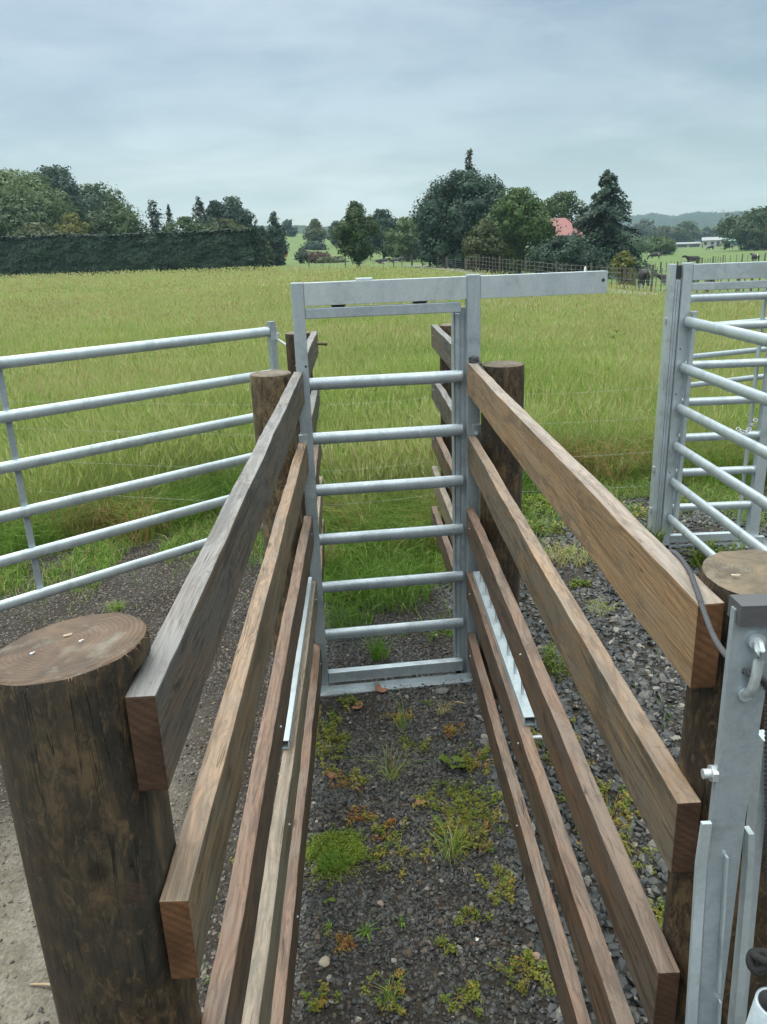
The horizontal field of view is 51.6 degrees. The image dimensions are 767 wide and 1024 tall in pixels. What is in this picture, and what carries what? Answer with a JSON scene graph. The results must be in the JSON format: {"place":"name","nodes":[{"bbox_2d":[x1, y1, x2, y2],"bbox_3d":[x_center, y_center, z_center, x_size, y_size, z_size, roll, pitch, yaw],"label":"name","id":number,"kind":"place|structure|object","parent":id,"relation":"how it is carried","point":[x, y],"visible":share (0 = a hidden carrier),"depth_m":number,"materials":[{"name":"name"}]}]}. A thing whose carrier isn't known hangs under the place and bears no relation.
{"place":"outdoors","nodes":[
{"label":"outdoors","id":0,"kind":"place"},
{"bbox_2d":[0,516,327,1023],"bbox_3d":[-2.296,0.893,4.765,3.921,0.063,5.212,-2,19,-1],"label":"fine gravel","id":1,"kind":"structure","parent":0,"point":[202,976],"depth_m":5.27,"materials":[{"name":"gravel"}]},
{"bbox_2d":[0,264,766,570],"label":"meadow grass","id":2,"kind":"structure","parent":0,"point":[553,344],"depth_m":10.56,"materials":[{"name":"plant"}]},
{"bbox_2d":[0,234,766,1023],"bbox_3d":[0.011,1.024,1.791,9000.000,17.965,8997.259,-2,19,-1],"label":"ground","id":3,"kind":"structure","parent":0,"point":[20,996],"depth_m":3.41,"materials":[{"name":"gravel"}]},
{"bbox_2d":[0,211,27,235],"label":"broadleaf tree","id":4,"kind":"object","parent":3,"relation":"on","point":[3,226],"visible":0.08,"depth_m":96.42,"materials":[{"name":"green plant"}]},
{"bbox_2d":[0,194,61,235],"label":"broadleaf tree","id":5,"kind":"object","parent":3,"relation":"on","point":[23,208],"visible":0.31,"depth_m":99.46,"materials":[{"name":"green plant"}]},
{"bbox_2d":[2,222,71,235],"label":"broadleaf tree","id":6,"kind":"object","parent":3,"relation":"on","point":[34,228],"visible":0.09,"depth_m":94.45,"materials":[{"name":"green plant"}]},
{"bbox_2d":[0,167,87,227],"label":"broadleaf tree","id":7,"kind":"object","parent":3,"relation":"on","point":[13,182],"visible":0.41,"depth_m":104.44,"materials":[{"name":"green plant"}]},
{"bbox_2d":[51,212,89,233],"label":"broadleaf tree","id":8,"kind":"object","parent":3,"relation":"on","point":[69,223],"visible":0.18,"depth_m":98.42,"materials":[{"name":"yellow plant"}]},
{"bbox_2d":[33,164,112,228],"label":"broadleaf tree","id":9,"kind":"object","parent":3,"relation":"on","point":[57,177],"visible":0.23,"depth_m":111.58,"materials":[{"name":"green plant"}]},
{"bbox_2d":[75,181,138,219],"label":"broadleaf tree","id":10,"kind":"object","parent":3,"relation":"on","point":[108,194],"visible":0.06,"depth_m":117.17,"materials":[{"name":"green plant"}]},
{"bbox_2d":[77,200,152,234],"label":"broadleaf tree","id":11,"kind":"object","parent":3,"relation":"on","point":[109,218],"visible":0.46,"depth_m":108.21,"materials":[{"name":"green plant"}]},
{"bbox_2d":[0,224,269,278],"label":"clipped hedge","id":12,"kind":"object","parent":3,"relation":"on","point":[64,253],"visible":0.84,"depth_m":77.28,"materials":[{"name":"green plant"}]},
{"bbox_2d":[142,199,174,232],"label":"conifer tree","id":13,"kind":"object","parent":3,"relation":"on","point":[154,222],"visible":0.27,"depth_m":113.82,"materials":[{"name":"green plant"}]},
{"bbox_2d":[0,369,321,1023],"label":"timber rail fence","id":14,"kind":"object","parent":3,"relation":"on","point":[96,724],"visible":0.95,"depth_m":1.21,"materials":[{"name":"brown wood"}]},
{"bbox_2d":[282,577,311,748],"bbox_3d":[-0.358,0.572,3.384,0.030,0.034,1.410,-2,19,-1],"label":"steel square tube","id":15,"kind":"object","parent":14,"relation":"attached to","point":[292,702],"visible":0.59,"depth_m":3.15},
{"bbox_2d":[158,216,212,231],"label":"broadleaf tree","id":16,"kind":"object","parent":3,"relation":"on","point":[184,223],"visible":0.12,"depth_m":105.40,"materials":[{"name":"green plant"}]},
{"bbox_2d":[191,196,210,226],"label":"conifer tree","id":17,"kind":"object","parent":3,"relation":"on","point":[199,211],"visible":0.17,"depth_m":113.19,"materials":[{"name":"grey plant"}]},
{"bbox_2d":[204,200,222,226],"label":"tree","id":18,"kind":"object","parent":3,"relation":"on","point":[211,213],"visible":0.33,"depth_m":116.70,"materials":[{"name":"green plant"}]},
{"bbox_2d":[204,218,247,230],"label":"broadleaf tree","id":19,"kind":"object","parent":3,"relation":"on","point":[226,223],"visible":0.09,"depth_m":102.72,"materials":[{"name":"green plant"}]},
{"bbox_2d":[212,196,257,225],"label":"tree","id":20,"kind":"object","parent":3,"relation":"on","point":[230,208],"visible":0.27,"depth_m":116.67,"materials":[{"name":"green plant"}]},
{"bbox_2d":[234,208,251,228],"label":"tree","id":21,"kind":"object","parent":3,"relation":"on","point":[241,218],"visible":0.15,"depth_m":112.48,"materials":[{"name":"green plant"}]},
{"bbox_2d":[265,211,289,265],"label":"cypress tree","id":22,"kind":"object","parent":3,"relation":"on","point":[275,235],"visible":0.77,"depth_m":110.06,"materials":[{"name":"green plant"}]},
{"bbox_2d":[281,219,298,236],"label":"broadleaf tree","id":23,"kind":"object","parent":3,"relation":"on","point":[286,224],"visible":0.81,"depth_m":307.57,"materials":[{"name":"green plant"}]},
{"bbox_2d":[294,248,310,262],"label":"shrub","id":24,"kind":"object","parent":3,"relation":"on","point":[301,255],"visible":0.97,"depth_m":127.59,"materials":[{"name":"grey plant"}]},
{"bbox_2d":[285,331,327,642],"bbox_3d":[-0.467,-0.092,4.983,0.281,1.904,1.671,-2,19,-1],"label":"timber rail fence","id":25,"kind":"object","parent":3,"relation":"on","point":[313,343],"visible":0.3,"depth_m":5.24,"materials":[{"name":"brown wood"}]},
{"bbox_2d":[0,321,285,611],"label":"swinging gate","id":26,"kind":"structure","parent":25,"relation":"attached to","point":[16,465],"depth_m":5.24,"materials":[{"name":"metal"}]},
{"bbox_2d":[300,241,328,249],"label":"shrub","id":27,"kind":"object","parent":3,"relation":"on","point":[316,245],"visible":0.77,"depth_m":210.86,"materials":[{"name":"green plant"}]},
{"bbox_2d":[302,219,327,242],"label":"broadleaf tree","id":28,"kind":"object","parent":3,"relation":"on","point":[314,231],"visible":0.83,"depth_m":224.03,"materials":[{"name":"green plant"}]},
{"bbox_2d":[304,251,330,262],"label":"shrub","id":29,"kind":"object","parent":3,"relation":"on","point":[312,254],"visible":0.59,"depth_m":131.47,"materials":[{"name":"red plant"}]},
{"bbox_2d":[311,255,349,263],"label":"hedge shrub","id":30,"kind":"object","parent":3,"relation":"on","point":[334,259],"visible":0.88,"depth_m":124.06,"materials":[{"name":"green plant"}]},
{"bbox_2d":[326,220,340,245],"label":"broadleaf tree","id":31,"kind":"object","parent":3,"relation":"on","point":[332,226],"visible":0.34,"depth_m":243.79,"materials":[{"name":"green plant"}]},
{"bbox_2d":[305,823,383,890],"bbox_3d":[-0.184,1.346,3.135,0.329,0.042,0.368,-8,19,-16],"label":"moss mound","id":32,"kind":"object","parent":3,"relation":"on","point":[353,851],"visible":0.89,"depth_m":3.14,"materials":[{"name":"green plant"}]},
{"bbox_2d":[308,842,355,878],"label":"grass tuft","id":33,"kind":"object","parent":32,"relation":"on","point":[323,868],"visible":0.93,"depth_m":3.06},
{"bbox_2d":[331,200,380,268],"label":"broadleaf tree","id":34,"kind":"object","parent":3,"relation":"on","point":[356,229],"visible":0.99,"depth_m":78.27,"materials":[{"name":"green plant"}]},
{"bbox_2d":[366,208,398,258],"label":"broadleaf tree","id":35,"kind":"object","parent":3,"relation":"on","point":[384,219],"visible":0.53,"depth_m":132.12,"materials":[{"name":"green plant"}]},
{"bbox_2d":[0,468,766,984],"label":"rough grass","id":36,"kind":"structure","parent":3,"relation":"on","point":[78,562],"depth_m":6.13,"materials":[{"name":"plant"}]},
{"bbox_2d":[361,967,408,1016],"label":"creeping weed","id":37,"kind":"object","parent":3,"relation":"on","point":[401,989],"visible":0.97,"depth_m":2.56,"materials":[{"name":"green plant"}]},
{"bbox_2d":[382,216,421,261],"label":"willow tree","id":38,"kind":"object","parent":3,"relation":"on","point":[397,246],"visible":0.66,"depth_m":113.77,"materials":[{"name":"green plant"}]},
{"bbox_2d":[291,544,557,1023],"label":"race gravel","id":39,"kind":"structure","parent":3,"relation":"on","point":[413,836],"depth_m":3.09,"materials":[{"name":"gravel"}]},
{"bbox_2d":[299,980,342,1012],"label":"creeping weed","id":40,"kind":"object","parent":39,"relation":"on","point":[320,1003],"visible":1,"depth_m":2.54,"materials":[{"name":"green plant"}]},
{"bbox_2d":[315,705,351,768],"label":"creeping weed","id":41,"kind":"object","parent":39,"relation":"on","point":[335,738],"visible":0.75,"depth_m":3.86,"materials":[{"name":"green plant"}]},
{"bbox_2d":[324,927,356,955],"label":"creeping weed","id":42,"kind":"object","parent":39,"relation":"on","point":[343,945],"visible":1,"depth_m":2.74,"materials":[{"name":"orange plant"}]},
{"bbox_2d":[322,763,373,792],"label":"creeping weed","id":43,"kind":"object","parent":39,"relation":"on","point":[351,778],"visible":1,"depth_m":3.58,"materials":[{"name":"green plant"}]},
{"bbox_2d":[323,595,386,628],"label":"grass tuft","id":44,"kind":"object","parent":39,"relation":"on","point":[351,615],"visible":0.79,"depth_m":5.02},
{"bbox_2d":[345,804,374,825],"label":"creeping weed","id":45,"kind":"object","parent":39,"relation":"on","point":[364,815],"visible":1,"depth_m":3.33,"materials":[{"name":"green plant"}]},
{"bbox_2d":[324,519,434,572],"bbox_3d":[-0.083,0.250,6.004,1.054,0.299,1.137,11,22,33],"label":"grass tuft","id":46,"kind":"object","parent":39,"relation":"on","point":[353,553],"visible":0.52,"depth_m":5.92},
{"bbox_2d":[359,634,399,661],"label":"grass tuft","id":47,"kind":"object","parent":39,"relation":"on","point":[376,652],"visible":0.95,"depth_m":4.61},
{"bbox_2d":[365,814,395,835],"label":"creeping weed","id":48,"kind":"object","parent":39,"relation":"on","point":[390,822],"visible":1,"depth_m":3.27,"materials":[{"name":"green plant"}]},
{"bbox_2d":[328,735,441,797],"bbox_3d":[0.090,1.131,3.600,0.547,0.153,0.482,-16,23,-36],"label":"dry grass tuft","id":49,"kind":"object","parent":39,"relation":"on","point":[391,774],"visible":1,"depth_m":3.58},
{"bbox_2d":[329,553,442,614],"bbox_3d":[0.056,0.473,5.365,0.914,0.278,0.940,14,24,39],"label":"grass tuft","id":50,"kind":"object","parent":39,"relation":"on","point":[393,591],"visible":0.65,"depth_m":5.31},
{"bbox_2d":[372,967,412,1010],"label":"grass tuft","id":51,"kind":"object","parent":39,"relation":"on","point":[384,991],"visible":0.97,"depth_m":2.53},
{"bbox_2d":[370,816,433,882],"bbox_3d":[0.057,1.335,3.148,0.249,0.039,0.310,-10,20,-22],"label":"creeping weed","id":52,"kind":"object","parent":39,"relation":"on","point":[383,850],"visible":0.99,"depth_m":3.14,"materials":[{"name":"green plant"}]},
{"bbox_2d":[398,732,430,752],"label":"creeping weed","id":53,"kind":"object","parent":39,"relation":"on","point":[426,745],"visible":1,"depth_m":3.81,"materials":[{"name":"green plant"}]},
{"bbox_2d":[430,931,458,956],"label":"creeping weed","id":54,"kind":"object","parent":39,"relation":"on","point":[441,941],"visible":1,"depth_m":2.71,"materials":[{"name":"green plant"}]},
{"bbox_2d":[420,806,485,872],"bbox_3d":[0.298,1.295,3.104,0.337,0.145,0.474,-2,19,-1],"label":"grass tuft","id":55,"kind":"object","parent":39,"relation":"on","point":[449,846],"visible":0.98,"depth_m":3.12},
{"bbox_2d":[438,753,468,768],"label":"broadleaf weed","id":56,"kind":"object","parent":39,"relation":"on","point":[444,758],"visible":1,"depth_m":3.63,"materials":[{"name":"green plant"}]},
{"bbox_2d":[411,775,507,864],"bbox_3d":[0.346,1.270,3.301,0.446,0.058,0.508,-2,19,-1],"label":"creeping weed","id":57,"kind":"object","parent":39,"relation":"on","point":[464,811],"visible":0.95,"depth_m":3.32,"materials":[{"name":"green plant"}]},
{"bbox_2d":[440,978,483,1019],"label":"creeping weed","id":58,"kind":"object","parent":39,"relation":"on","point":[473,988],"visible":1,"depth_m":2.52,"materials":[{"name":"green plant"}]},
{"bbox_2d":[453,742,493,774],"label":"creeping weed","id":59,"kind":"object","parent":39,"relation":"on","point":[483,752],"visible":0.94,"depth_m":3.67,"materials":[{"name":"green plant"}]},
{"bbox_2d":[454,905,493,925],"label":"creeping weed","id":60,"kind":"object","parent":39,"relation":"on","point":[466,911],"visible":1,"depth_m":2.82,"materials":[{"name":"green plant"}]},
{"bbox_2d":[474,861,515,908],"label":"creeping weed","id":61,"kind":"object","parent":39,"relation":"on","point":[505,878],"visible":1,"depth_m":2.96,"materials":[{"name":"green plant"}]},
{"bbox_2d":[485,948,576,998],"bbox_3d":[0.485,1.496,2.615,0.295,0.046,0.206,7,21,24],"label":"creeping weed","id":62,"kind":"object","parent":39,"relation":"on","point":[527,952],"visible":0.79,"depth_m":2.60,"materials":[{"name":"green plant"}]},
{"bbox_2d":[431,323,452,589],"bbox_3d":[0.497,-0.167,5.106,0.250,1.900,1.753,-2,19,-1],"label":"timber rail fence","id":63,"kind":"object","parent":3,"relation":"on","point":[442,392],"visible":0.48,"depth_m":5.30,"materials":[{"name":"brown wood"}]},
{"bbox_2d":[0,387,658,504],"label":"wire fence","id":64,"kind":"object","parent":63,"relation":"attached to","point":[332,470],"visible":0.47,"depth_m":5.91,"materials":[{"name":"metal"}]},
{"bbox_2d":[290,270,607,696],"bbox_3d":[0.350,-0.075,4.075,1.520,2.196,0.150,-4,19,-6],"label":"steel gateway","id":65,"kind":"object","parent":3,"relation":"on","point":[471,289],"visible":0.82,"depth_m":3.80,"materials":[{"name":"metal"}]},
{"bbox_2d":[305,301,462,682],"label":"sliding gate","id":66,"kind":"structure","parent":65,"relation":"attached to","point":[455,376],"depth_m":4.02,"materials":[{"name":"metal"}]},
{"bbox_2d":[408,168,508,268],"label":"broadleaf tree","id":67,"kind":"object","parent":3,"relation":"on","point":[453,209],"visible":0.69,"depth_m":76.06,"materials":[{"name":"green plant"}]},
{"bbox_2d":[460,217,508,271],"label":"broadleaf tree","id":68,"kind":"object","parent":3,"relation":"on","point":[483,243],"visible":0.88,"depth_m":67.67,"materials":[{"name":"green plant"}]},
{"bbox_2d":[479,186,561,273],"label":"broadleaf tree","id":69,"kind":"object","parent":3,"relation":"on","point":[521,212],"visible":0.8,"depth_m":69.03,"materials":[{"name":"green plant"}]},
{"bbox_2d":[510,717,594,766],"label":"creeping weed","id":70,"kind":"object","parent":3,"relation":"on","point":[536,733],"visible":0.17,"depth_m":3.77,"materials":[{"name":"green plant"}]},
{"bbox_2d":[532,190,588,245],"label":"broadleaf tree","id":71,"kind":"object","parent":3,"relation":"on","point":[564,199],"visible":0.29,"depth_m":101.69,"materials":[{"name":"green plant"}]},
{"bbox_2d":[524,235,600,272],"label":"hedge shrub","id":72,"kind":"object","parent":3,"relation":"on","point":[569,250],"visible":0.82,"depth_m":62.88,"materials":[{"name":"green plant"}]},
{"bbox_2d":[541,537,593,567],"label":"dry grass tuft","id":73,"kind":"object","parent":3,"relation":"on","point":[572,548],"visible":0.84,"depth_m":5.95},
{"bbox_2d":[550,218,584,251],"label":"farmhouse","id":74,"kind":"object","parent":3,"relation":"on","point":[565,224],"visible":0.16,"depth_m":86.45,"materials":[{"name":"pink metal"}]},
{"bbox_2d":[438,476,766,1023],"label":"yard gravel","id":75,"kind":"structure","parent":3,"relation":"on","point":[622,614],"depth_m":4.03,"materials":[{"name":"gravel"}]},
{"bbox_2d":[521,492,552,514],"bbox_3d":[1.291,-0.074,7.092,0.914,0.128,0.886,-2,19,-1],"label":"moss mound","id":76,"kind":"object","parent":75,"relation":"on","point":[530,497],"visible":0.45,"depth_m":7.05,"materials":[{"name":"green plant"}]},
{"bbox_2d":[527,517,569,540],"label":"creeping weed","id":77,"kind":"object","parent":75,"relation":"on","point":[542,530],"visible":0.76,"depth_m":6.48,"materials":[{"name":"green plant"}]},
{"bbox_2d":[539,640,569,681],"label":"creeping weed","id":78,"kind":"object","parent":75,"relation":"on","point":[546,657],"visible":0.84,"depth_m":4.42,"materials":[{"name":"green plant"}]},
{"bbox_2d":[568,576,591,587],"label":"creeping weed","id":79,"kind":"object","parent":75,"relation":"on","point":[577,582],"visible":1,"depth_m":5.48,"materials":[{"name":"green plant"}]},
{"bbox_2d":[553,776,658,873],"bbox_3d":[0.927,1.258,3.272,0.385,0.054,0.642,-6,19,-11],"label":"creeping weed","id":80,"kind":"object","parent":75,"relation":"on","point":[618,803],"visible":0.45,"depth_m":3.28,"materials":[{"name":"green plant"}]},
{"bbox_2d":[649,894,664,929],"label":"creeping weed","id":81,"kind":"object","parent":75,"relation":"on","point":[659,915],"visible":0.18,"depth_m":2.81,"materials":[{"name":"green plant"}]},
{"bbox_2d":[679,534,735,568],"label":"leafy weed","id":82,"kind":"object","parent":75,"relation":"on","point":[699,558],"visible":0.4,"depth_m":5.65,"materials":[{"name":"green plant"}]},
{"bbox_2d":[558,169,658,278],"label":"cedar tree","id":83,"kind":"object","parent":3,"relation":"on","point":[606,233],"visible":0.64,"depth_m":70.55,"materials":[{"name":"green plant"}]},
{"bbox_2d":[466,254,760,292],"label":"post and batten fence","id":84,"kind":"object","parent":3,"relation":"on","point":[624,274],"visible":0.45,"depth_m":53.33,"materials":[{"name":"brown wood"}]},
{"bbox_2d":[466,360,766,1023],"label":"timber rail fence","id":85,"kind":"object","parent":3,"relation":"on","point":[641,567],"visible":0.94,"depth_m":1.89,"materials":[{"name":"brown wood"}]},
{"bbox_2d":[473,571,542,739],"bbox_3d":[0.512,0.507,3.449,0.070,0.197,1.357,-2,19,-1],"label":"steel square tube","id":86,"kind":"object","parent":85,"relation":"attached to","point":[518,690],"visible":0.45,"depth_m":3.24,"materials":[{"name":"metal"}]},
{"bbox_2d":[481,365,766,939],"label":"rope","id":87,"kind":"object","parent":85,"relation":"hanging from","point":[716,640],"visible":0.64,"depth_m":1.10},
{"bbox_2d":[608,250,637,284],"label":"shrub","id":88,"kind":"object","parent":3,"relation":"on","point":[622,259],"visible":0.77,"depth_m":56.56,"materials":[{"name":"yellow plant"}]},
{"bbox_2d":[636,268,649,290],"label":"cow","id":89,"kind":"object","parent":3,"relation":"on","point":[642,274],"visible":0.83,"depth_m":48.41},
{"bbox_2d":[632,218,658,239],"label":"broadleaf tree","id":90,"kind":"object","parent":3,"relation":"on","point":[646,227],"visible":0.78,"depth_m":374.99,"materials":[{"name":"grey plant"}]},
{"bbox_2d":[632,235,678,254],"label":"shrub","id":91,"kind":"object","parent":3,"relation":"on","point":[664,246],"visible":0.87,"depth_m":168.75,"materials":[{"name":"green plant"}]},
{"bbox_2d":[649,225,676,243],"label":"broadleaf tree","id":92,"kind":"object","parent":3,"relation":"on","point":[668,231],"visible":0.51,"depth_m":381.86,"materials":[{"name":"green plant"}]},
{"bbox_2d":[673,221,700,242],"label":"broadleaf tree","id":93,"kind":"object","parent":3,"relation":"on","point":[687,231],"visible":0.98,"depth_m":378.64,"materials":[{"name":"green plant"}]},
{"bbox_2d":[647,261,766,548],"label":"steel gateway","id":94,"kind":"object","parent":3,"relation":"on","point":[673,350],"visible":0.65,"depth_m":5.73,"materials":[{"name":"metal"}]},
{"bbox_2d":[667,311,766,557],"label":"rail panel","id":95,"kind":"object","parent":94,"relation":"attached to","point":[693,322],"visible":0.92,"depth_m":5.13,"materials":[{"name":"metal"}]},
{"bbox_2d":[670,280,766,542],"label":"sliding gate","id":96,"kind":"structure","parent":94,"relation":"attached to","point":[729,363],"depth_m":5.72,"materials":[{"name":"metal"}]},
{"bbox_2d":[655,253,765,272],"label":"post and batten fence","id":97,"kind":"object","parent":3,"relation":"on","point":[660,265],"visible":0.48,"depth_m":100.31,"materials":[{"name":"brown wood"}]},
{"bbox_2d":[701,237,722,246],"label":"farm shed","id":98,"kind":"structure","parent":3,"relation":"on","point":[710,241],"depth_m":310.79,"materials":[{"name":"grey metal"}]},
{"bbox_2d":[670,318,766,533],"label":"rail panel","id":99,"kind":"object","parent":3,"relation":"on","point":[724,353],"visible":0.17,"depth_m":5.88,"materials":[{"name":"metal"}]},
{"bbox_2d":[685,593,766,1023],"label":"steel latch post","id":100,"kind":"object","parent":3,"relation":"on","point":[725,832],"visible":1,"depth_m":1.05,"materials":[{"name":"grey metal"}]},
{"bbox_2d":[727,730,764,1023],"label":"steel flat bar","id":101,"kind":"object","parent":100,"relation":"attached to","point":[755,821],"visible":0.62,"depth_m":1.09,"materials":[{"name":"metal"}]},
{"bbox_2d":[745,987,766,1023],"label":"steel pipe","id":102,"kind":"object","parent":100,"relation":"attached to","point":[757,1014],"visible":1,"depth_m":1.01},
{"bbox_2d":[745,947,766,975],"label":"rope knot","id":103,"kind":"object","parent":102,"relation":"on","point":[754,955],"visible":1,"depth_m":1.01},
{"bbox_2d":[715,206,766,250],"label":"broadleaf tree","id":104,"kind":"object","parent":3,"relation":"on","point":[732,228],"visible":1,"depth_m":197.15,"materials":[{"name":"green plant"}]},
{"bbox_2d":[0,0,766,230],"label":"sky","id":105,"kind":"structure","parent":0,"point":[300,111],"materials":[{"name":"grey"}]},
{"bbox_2d":[527,211,752,242],"bbox_3d":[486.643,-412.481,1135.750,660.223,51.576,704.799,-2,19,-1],"label":"wooded hills","id":106,"kind":"structure","parent":0,"point":[702,219],"depth_m":1094.08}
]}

